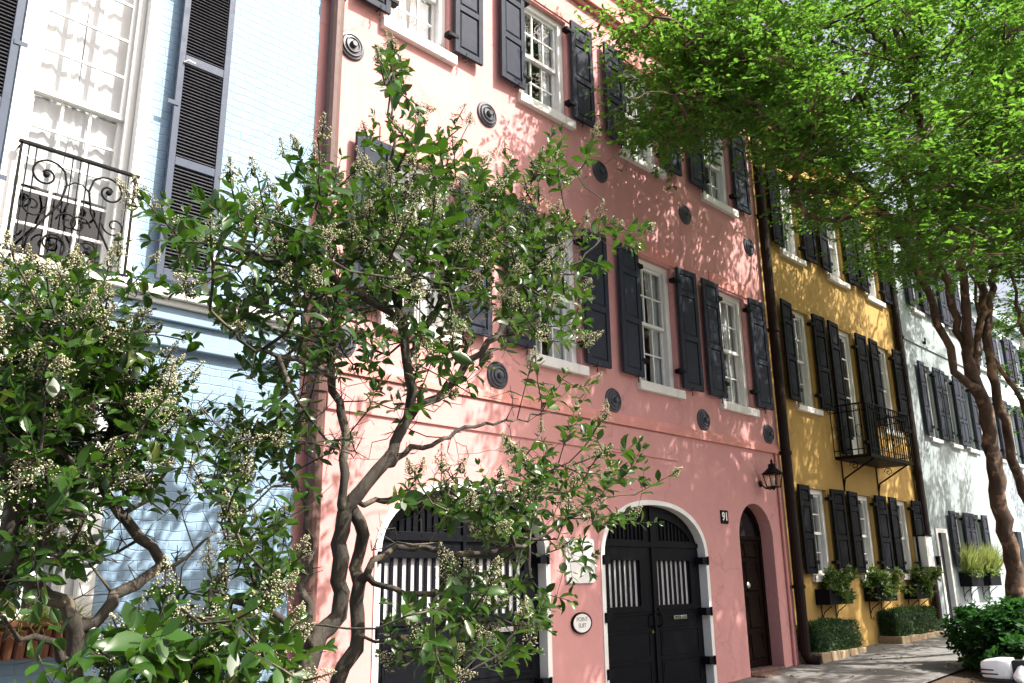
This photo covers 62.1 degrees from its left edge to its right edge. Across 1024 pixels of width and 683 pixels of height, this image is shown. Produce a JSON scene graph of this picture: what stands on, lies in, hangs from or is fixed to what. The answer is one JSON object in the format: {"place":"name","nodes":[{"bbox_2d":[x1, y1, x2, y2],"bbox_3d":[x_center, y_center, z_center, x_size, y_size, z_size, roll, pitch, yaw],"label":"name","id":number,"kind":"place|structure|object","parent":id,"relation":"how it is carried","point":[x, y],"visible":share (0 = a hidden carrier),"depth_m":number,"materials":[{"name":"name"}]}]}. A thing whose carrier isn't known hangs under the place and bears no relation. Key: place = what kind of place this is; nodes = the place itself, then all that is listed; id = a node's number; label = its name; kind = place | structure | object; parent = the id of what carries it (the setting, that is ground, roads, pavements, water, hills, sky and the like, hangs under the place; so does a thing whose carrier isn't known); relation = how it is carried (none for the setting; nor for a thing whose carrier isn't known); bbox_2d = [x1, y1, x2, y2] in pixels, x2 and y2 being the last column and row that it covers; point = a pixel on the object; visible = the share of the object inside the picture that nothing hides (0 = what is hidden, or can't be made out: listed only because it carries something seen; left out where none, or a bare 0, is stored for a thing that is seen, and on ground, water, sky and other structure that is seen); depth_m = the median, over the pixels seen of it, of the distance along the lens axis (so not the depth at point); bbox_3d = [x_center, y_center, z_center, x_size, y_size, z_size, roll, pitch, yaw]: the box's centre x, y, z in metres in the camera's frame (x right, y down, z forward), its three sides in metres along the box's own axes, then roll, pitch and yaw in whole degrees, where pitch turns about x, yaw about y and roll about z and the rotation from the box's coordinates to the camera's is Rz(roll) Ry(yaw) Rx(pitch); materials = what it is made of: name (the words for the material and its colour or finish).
{"place":"outdoors","nodes":[
{"label":"outdoors","id":0,"kind":"place"},
{"bbox_2d":[654,0,1023,313],"label":"sky","id":1,"kind":"structure","parent":0,"point":[999,286],"materials":[{"name":"white"}]},
{"bbox_2d":[729,629,975,682],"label":"sidewalk","id":2,"kind":"structure","parent":0,"point":[925,663],"depth_m":13.04,"materials":[{"name":"concrete"}]},
{"bbox_2d":[798,646,866,663],"bbox_3d":[5.442,5.342,14.395,0.445,0.252,1.730,-16,-21,43],"label":"hedge planter","id":3,"kind":"object","parent":2,"relation":"on","point":[830,656],"visible":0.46,"depth_m":14.06,"materials":[{"name":"stone"}]},
{"bbox_2d":[796,615,863,652],"bbox_3d":[5.443,4.994,14.488,0.515,0.609,1.768,-16,-21,43],"label":"box hedge","id":4,"kind":"object","parent":3,"relation":"in","point":[825,634],"visible":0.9,"depth_m":14.31,"materials":[{"name":"green plant"}]},
{"bbox_2d":[790,638,975,682],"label":"fallen leaves","id":5,"kind":"object","parent":2,"relation":"on","point":[885,660],"visible":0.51,"depth_m":12.77,"materials":[{"name":"brown plant"}]},
{"bbox_2d":[879,631,942,643],"bbox_3d":[7.951,5.906,16.865,0.445,0.226,2.200,-16,-21,43],"label":"hedge planter","id":6,"kind":"object","parent":2,"relation":"on","point":[901,639],"visible":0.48,"depth_m":16.24,"materials":[{"name":"stone"}]},
{"bbox_2d":[876,604,939,636],"bbox_3d":[7.957,5.551,16.966,0.502,0.610,2.241,-16,-21,43],"label":"box hedge","id":7,"kind":"object","parent":6,"relation":"in","point":[898,620],"visible":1,"depth_m":16.57,"materials":[{"name":"green plant"}]},
{"bbox_2d":[927,668,967,682],"bbox_3d":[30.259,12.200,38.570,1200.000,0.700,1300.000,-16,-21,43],"label":"curb","id":8,"kind":"structure","parent":0,"point":[934,680],"depth_m":13.80,"materials":[{"name":"grey concrete"}]},
{"bbox_2d":[0,0,321,682],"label":"blue house","id":9,"kind":"structure","parent":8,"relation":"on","point":[174,99],"depth_m":7.49,"materials":[{"name":"paint"}]},
{"bbox_2d":[0,393,94,619],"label":"window","id":10,"kind":"structure","parent":9,"relation":"in","point":[67,589],"depth_m":6.43,"materials":[{"name":"white paint"}]},
{"bbox_2d":[0,617,103,660],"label":"window box","id":11,"kind":"object","parent":9,"relation":"attached to","point":[10,648],"visible":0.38,"depth_m":5.77,"materials":[{"name":"ceramic"}]},
{"bbox_2d":[0,590,109,637],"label":"window box plants","id":12,"kind":"object","parent":11,"relation":"in","point":[45,616],"depth_m":5.92,"materials":[{"name":"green plant"}]},
{"bbox_2d":[3,0,147,271],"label":"window","id":13,"kind":"structure","parent":9,"relation":"in","point":[94,121],"depth_m":7.34,"materials":[{"name":"white paint"}]},
{"bbox_2d":[285,0,821,682],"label":"pink house","id":14,"kind":"structure","parent":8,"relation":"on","point":[691,588],"depth_m":11.57,"materials":[{"name":"paint"}]},
{"bbox_2d":[380,0,456,66],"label":"window","id":15,"kind":"structure","parent":14,"relation":"in","point":[426,30],"depth_m":10.51,"materials":[{"name":"white paint"}]},
{"bbox_2d":[375,490,462,682],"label":"door leaf","id":16,"kind":"structure","parent":14,"relation":"in","point":[406,570],"depth_m":8.77,"materials":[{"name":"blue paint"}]},
{"bbox_2d":[377,158,461,345],"bbox_3d":[-1.086,-1.030,9.637,0.309,2.078,1.130,-16,-21,43],"label":"window","id":17,"kind":"structure","parent":14,"relation":"in","point":[426,311],"depth_m":9.73,"materials":[{"name":"white paint"}]},
{"bbox_2d":[466,492,552,682],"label":"door leaf","id":18,"kind":"structure","parent":14,"relation":"in","point":[530,673],"depth_m":9.59,"materials":[{"name":"blue paint"}]},
{"bbox_2d":[517,5,575,130],"bbox_3d":[0.399,-3.937,12.049,0.309,1.758,1.130,-16,-21,43],"label":"window","id":19,"kind":"structure","parent":14,"relation":"in","point":[550,105],"depth_m":12.24,"materials":[{"name":"white paint"}]},
{"bbox_2d":[526,221,589,376],"bbox_3d":[0.505,-0.618,11.187,0.309,2.078,1.130,-16,-21,43],"label":"window","id":20,"kind":"structure","parent":14,"relation":"in","point":[566,359],"depth_m":11.28,"materials":[{"name":"white paint"}]},
{"bbox_2d":[564,538,594,582],"bbox_3d":[0.835,2.688,10.422,0.034,0.530,0.540,-16,-21,43],"label":"sign board","id":21,"kind":"object","parent":14,"relation":"attached to","point":[575,567],"visible":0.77,"depth_m":10.37,"materials":[{"name":"white metal"}]},
{"bbox_2d":[571,612,591,633],"bbox_3d":[0.837,3.385,10.220,0.034,0.246,0.364,-16,-21,43],"label":"oval plaque","id":22,"kind":"object","parent":14,"relation":"attached to","point":[581,622],"visible":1,"depth_m":10.20,"materials":[{"name":"white metal"}]},
{"bbox_2d":[602,506,656,682],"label":"door leaf","id":23,"kind":"structure","parent":14,"relation":"in","point":[630,619],"depth_m":11.17,"materials":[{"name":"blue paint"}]},
{"bbox_2d":[619,69,666,179],"bbox_3d":[1.962,-3.532,13.572,0.309,1.758,1.130,-16,-21,43],"label":"window","id":24,"kind":"structure","parent":14,"relation":"in","point":[647,165],"depth_m":13.61,"materials":[{"name":"white paint"}]},
{"bbox_2d":[637,259,685,399],"bbox_3d":[2.097,-0.205,12.738,0.309,2.078,1.130,-16,-21,43],"label":"window","id":25,"kind":"structure","parent":14,"relation":"in","point":[664,386],"depth_m":12.95,"materials":[{"name":"white paint"}]},
{"bbox_2d":[648,506,716,682],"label":"door leaf","id":26,"kind":"structure","parent":14,"relation":"in","point":[682,658],"depth_m":11.94,"materials":[{"name":"blue paint"}]},
{"bbox_2d":[700,130,738,218],"bbox_3d":[3.525,-3.127,15.096,0.309,1.758,1.130,-16,-21,43],"label":"window","id":27,"kind":"structure","parent":14,"relation":"in","point":[719,201],"depth_m":15.28,"materials":[{"name":"white paint"}]},
{"bbox_2d":[720,510,728,523],"bbox_3d":[3.239,2.675,12.957,0.026,0.200,0.200,-16,-21,43],"label":"house number","id":28,"kind":"object","parent":14,"relation":"attached to","point":[724,516],"visible":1,"depth_m":12.94,"materials":[{"name":"black metal"}]},
{"bbox_2d":[719,292,759,417],"bbox_3d":[3.646,0.196,14.248,0.309,2.078,1.130,-16,-21,43],"label":"window","id":29,"kind":"structure","parent":14,"relation":"in","point":[730,307],"depth_m":14.48,"materials":[{"name":"white paint"}]},
{"bbox_2d":[740,540,768,667],"bbox_3d":[3.742,4.122,13.425,0.105,1.928,0.910,-16,-21,43],"label":"front door","id":30,"kind":"structure","parent":14,"relation":"in","point":[754,607],"depth_m":13.52,"materials":[{"name":"wood"}]},
{"bbox_2d":[759,459,782,489],"bbox_3d":[4.210,2.170,13.844,0.404,0.505,0.330,-16,-21,43],"label":"wall lantern","id":31,"kind":"object","parent":14,"relation":"attached to","point":[771,470],"depth_m":13.78,"materials":[{"name":"black metal"}]},
{"bbox_2d":[748,125,941,650],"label":"yellow house","id":32,"kind":"structure","parent":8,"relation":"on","point":[859,491],"depth_m":17.08,"materials":[{"name":"paint"}]},
{"bbox_2d":[779,182,806,266],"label":"window","id":33,"kind":"structure","parent":32,"relation":"in","point":[791,255],"depth_m":17.32,"materials":[{"name":"white paint"}]},
{"bbox_2d":[792,311,823,416],"bbox_3d":[5.534,0.394,16.396,0.309,2.038,1.000,-16,-21,43],"label":"window","id":34,"kind":"structure","parent":32,"relation":"in","point":[799,325],"depth_m":16.60,"materials":[{"name":"white paint"}]},
{"bbox_2d":[810,489,829,581],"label":"window","id":35,"kind":"structure","parent":32,"relation":"in","point":[817,500],"depth_m":15.73,"materials":[{"name":"white paint"}]},
{"bbox_2d":[815,588,852,619],"bbox_3d":[5.712,4.678,14.999,0.280,0.612,0.940,-16,-21,43],"label":"window box","id":36,"kind":"object","parent":32,"relation":"attached to","point":[825,597],"visible":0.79,"depth_m":14.76,"materials":[{"name":"black paint"}]},
{"bbox_2d":[821,564,860,604],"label":"window box plants","id":37,"kind":"object","parent":36,"relation":"in","point":[836,580],"depth_m":14.96,"materials":[{"name":"green plant"}]},
{"bbox_2d":[826,213,850,289],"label":"window","id":38,"kind":"structure","parent":32,"relation":"in","point":[835,277],"depth_m":18.74,"materials":[{"name":"white paint"}]},
{"bbox_2d":[839,331,862,454],"bbox_3d":[6.919,1.097,17.720,0.140,2.715,0.836,-16,-21,43],"label":"french door","id":39,"kind":"structure","parent":32,"relation":"in","point":[845,348],"depth_m":17.93,"materials":[{"name":"white paint"}]},
{"bbox_2d":[858,496,874,580],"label":"window","id":40,"kind":"structure","parent":32,"relation":"in","point":[863,507],"depth_m":17.13,"materials":[{"name":"white paint"}]},
{"bbox_2d":[864,241,885,307],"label":"window","id":41,"kind":"structure","parent":32,"relation":"in","point":[872,297],"depth_m":20.00,"materials":[{"name":"white paint"}]},
{"bbox_2d":[863,587,897,619],"bbox_3d":[7.136,5.048,16.387,0.280,0.612,0.940,-16,-21,43],"label":"window box","id":42,"kind":"object","parent":32,"relation":"attached to","point":[877,591],"visible":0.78,"depth_m":16.15,"materials":[{"name":"black paint"}]},
{"bbox_2d":[860,563,911,601],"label":"window box plants","id":43,"kind":"object","parent":42,"relation":"in","point":[886,581],"depth_m":16.26,"materials":[{"name":"green plant"}]},
{"bbox_2d":[878,348,904,437],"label":"window","id":44,"kind":"structure","parent":32,"relation":"in","point":[883,365],"depth_m":19.42,"materials":[{"name":"white paint"}]},
{"bbox_2d":[897,501,912,579],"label":"window","id":45,"kind":"structure","parent":32,"relation":"in","point":[901,511],"depth_m":18.45,"materials":[{"name":"white paint"}]},
{"bbox_2d":[903,585,933,605],"bbox_3d":[8.509,5.404,17.726,0.280,0.612,0.940,-16,-21,43],"label":"window box","id":46,"kind":"object","parent":32,"relation":"attached to","point":[919,595],"visible":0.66,"depth_m":17.50,"materials":[{"name":"black paint"}]},
{"bbox_2d":[906,563,945,599],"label":"window box plants","id":47,"kind":"object","parent":46,"relation":"in","point":[924,578],"depth_m":17.65,"materials":[{"name":"green plant"}]},
{"bbox_2d":[912,535,934,566],"bbox_3d":[8.957,4.548,18.461,0.265,0.670,0.410,-16,-21,43],"label":"sign board","id":48,"kind":"object","parent":32,"relation":"attached to","point":[926,550],"visible":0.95,"depth_m":18.34,"materials":[{"name":"white metal"}]},
{"bbox_2d":[888,234,1005,630],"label":"white house","id":49,"kind":"structure","parent":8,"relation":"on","point":[952,456],"depth_m":20.75,"materials":[{"name":"paint"}]},
{"bbox_2d":[911,279,924,316],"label":"window","id":50,"kind":"structure","parent":49,"relation":"in","point":[914,309],"depth_m":21.14,"materials":[{"name":"white paint"}]},
{"bbox_2d":[925,368,943,443],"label":"window","id":51,"kind":"structure","parent":49,"relation":"in","point":[932,438],"depth_m":20.53,"materials":[{"name":"white paint"}]},
{"bbox_2d":[935,556,941,569],"bbox_3d":[9.434,4.904,18.773,0.080,0.320,0.140,-16,-21,43],"label":"wall mailbox","id":52,"kind":"object","parent":49,"relation":"attached to","point":[938,560],"depth_m":18.75,"materials":[{"name":"black metal"}]},
{"bbox_2d":[938,533,953,626],"bbox_3d":[9.671,5.349,19.111,0.062,2.050,0.540,-16,-21,43],"label":"front door","id":53,"kind":"structure","parent":49,"relation":"in","point":[939,534],"depth_m":19.22,"materials":[{"name":"paint"}]},
{"bbox_2d":[945,377,962,449],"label":"window","id":54,"kind":"structure","parent":49,"relation":"in","point":[953,444],"depth_m":21.29,"materials":[{"name":"white paint"}]},
{"bbox_2d":[955,513,961,570],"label":"window","id":55,"kind":"structure","parent":49,"relation":"in","point":[955,513],"depth_m":20.30,"materials":[{"name":"white paint"}]},
{"bbox_2d":[959,573,983,601],"bbox_3d":[10.677,5.696,19.692,0.280,0.652,0.820,-16,-21,43],"label":"window box","id":56,"kind":"object","parent":49,"relation":"attached to","point":[966,580],"visible":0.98,"depth_m":19.51,"materials":[{"name":"black paint"}]},
{"bbox_2d":[957,539,993,577],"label":"window box plants","id":57,"kind":"object","parent":56,"relation":"in","point":[972,562],"depth_m":19.63,"materials":[{"name":"green plant"}]},
{"bbox_2d":[963,393,979,453],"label":"window","id":58,"kind":"structure","parent":49,"relation":"in","point":[970,449],"depth_m":22.03,"materials":[{"name":"white paint"}]},
{"bbox_2d":[982,572,1001,599],"bbox_3d":[11.627,5.943,20.618,0.280,0.652,0.820,-16,-21,43],"label":"window box","id":59,"kind":"object","parent":49,"relation":"attached to","point":[988,580],"visible":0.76,"depth_m":20.43,"materials":[{"name":"black paint"}]},
{"bbox_2d":[977,542,1003,577],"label":"window box plants","id":60,"kind":"object","parent":59,"relation":"in","point":[994,563],"depth_m":20.55,"materials":[{"name":"green plant"}]},
{"bbox_2d":[932,668,1002,682],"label":"planting bed","id":61,"kind":"object","parent":8,"relation":"on","point":[969,676],"visible":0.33,"depth_m":11.84,"materials":[{"name":"soil"}]},
{"bbox_2d":[0,230,267,679],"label":"privet tree","id":62,"kind":"object","parent":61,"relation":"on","point":[51,383],"visible":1,"depth_m":4.00,"materials":[{"name":"green plant"}]},
{"bbox_2d":[13,554,300,682],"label":"privet tree","id":63,"kind":"object","parent":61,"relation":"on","point":[128,650],"visible":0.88,"depth_m":3.64,"materials":[{"name":"plant"}]},
{"bbox_2d":[113,30,682,682],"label":"privet tree","id":64,"kind":"object","parent":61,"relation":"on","point":[381,224],"visible":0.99,"depth_m":5.48,"materials":[{"name":"green plant"}]},
{"bbox_2d":[573,0,1023,598],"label":"street tree","id":65,"kind":"object","parent":61,"relation":"on","point":[751,76],"visible":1,"depth_m":11.31,"materials":[{"name":"green plant"}]},
{"bbox_2d":[872,44,1023,503],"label":"street tree","id":66,"kind":"object","parent":61,"relation":"on","point":[993,365],"visible":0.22,"depth_m":15.40,"materials":[{"name":"green plant"}]},
{"bbox_2d":[938,594,1023,674],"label":"kerb bush","id":67,"kind":"object","parent":61,"relation":"on","point":[995,630],"visible":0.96,"depth_m":12.28,"materials":[{"name":"green plant"}]},
{"bbox_2d":[969,291,1023,565],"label":"grey blue house","id":68,"kind":"structure","parent":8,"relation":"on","point":[1015,504],"depth_m":25.54,"materials":[{"name":"paint"}]},
{"bbox_2d":[980,356,986,372],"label":"window","id":69,"kind":"structure","parent":68,"relation":"in","point":[982,368],"depth_m":24.50,"materials":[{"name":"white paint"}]},
{"bbox_2d":[996,338,1006,382],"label":"window","id":70,"kind":"structure","parent":68,"relation":"in","point":[999,377],"depth_m":26.29,"materials":[{"name":"white paint"}]},
{"bbox_2d":[1008,407,1023,467],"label":"window","id":71,"kind":"structure","parent":68,"relation":"in","point":[1022,466],"depth_m":25.62,"materials":[{"name":"white paint"}]},
{"bbox_2d":[1014,532,1021,560],"bbox_3d":[14.022,6.377,23.553,0.050,2.159,0.900,-16,-21,43],"label":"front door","id":72,"kind":"structure","parent":68,"relation":"in","point":[1015,533],"depth_m":24.00,"materials":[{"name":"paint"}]},
{"bbox_2d":[1014,350,1023,389],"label":"window","id":73,"kind":"structure","parent":68,"relation":"in","point":[1017,385],"depth_m":27.45,"materials":[{"name":"white paint"}]},
{"bbox_2d":[1009,314,1023,347],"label":"cream house","id":74,"kind":"structure","parent":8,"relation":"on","point":[1021,343],"depth_m":28.17,"materials":[{"name":"paint"}]},
{"bbox_2d":[979,656,1023,682],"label":"parked car","id":75,"kind":"object","parent":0,"point":[1005,669],"visible":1,"depth_m":6.73,"materials":[{"name":"white paint"}]}
]}

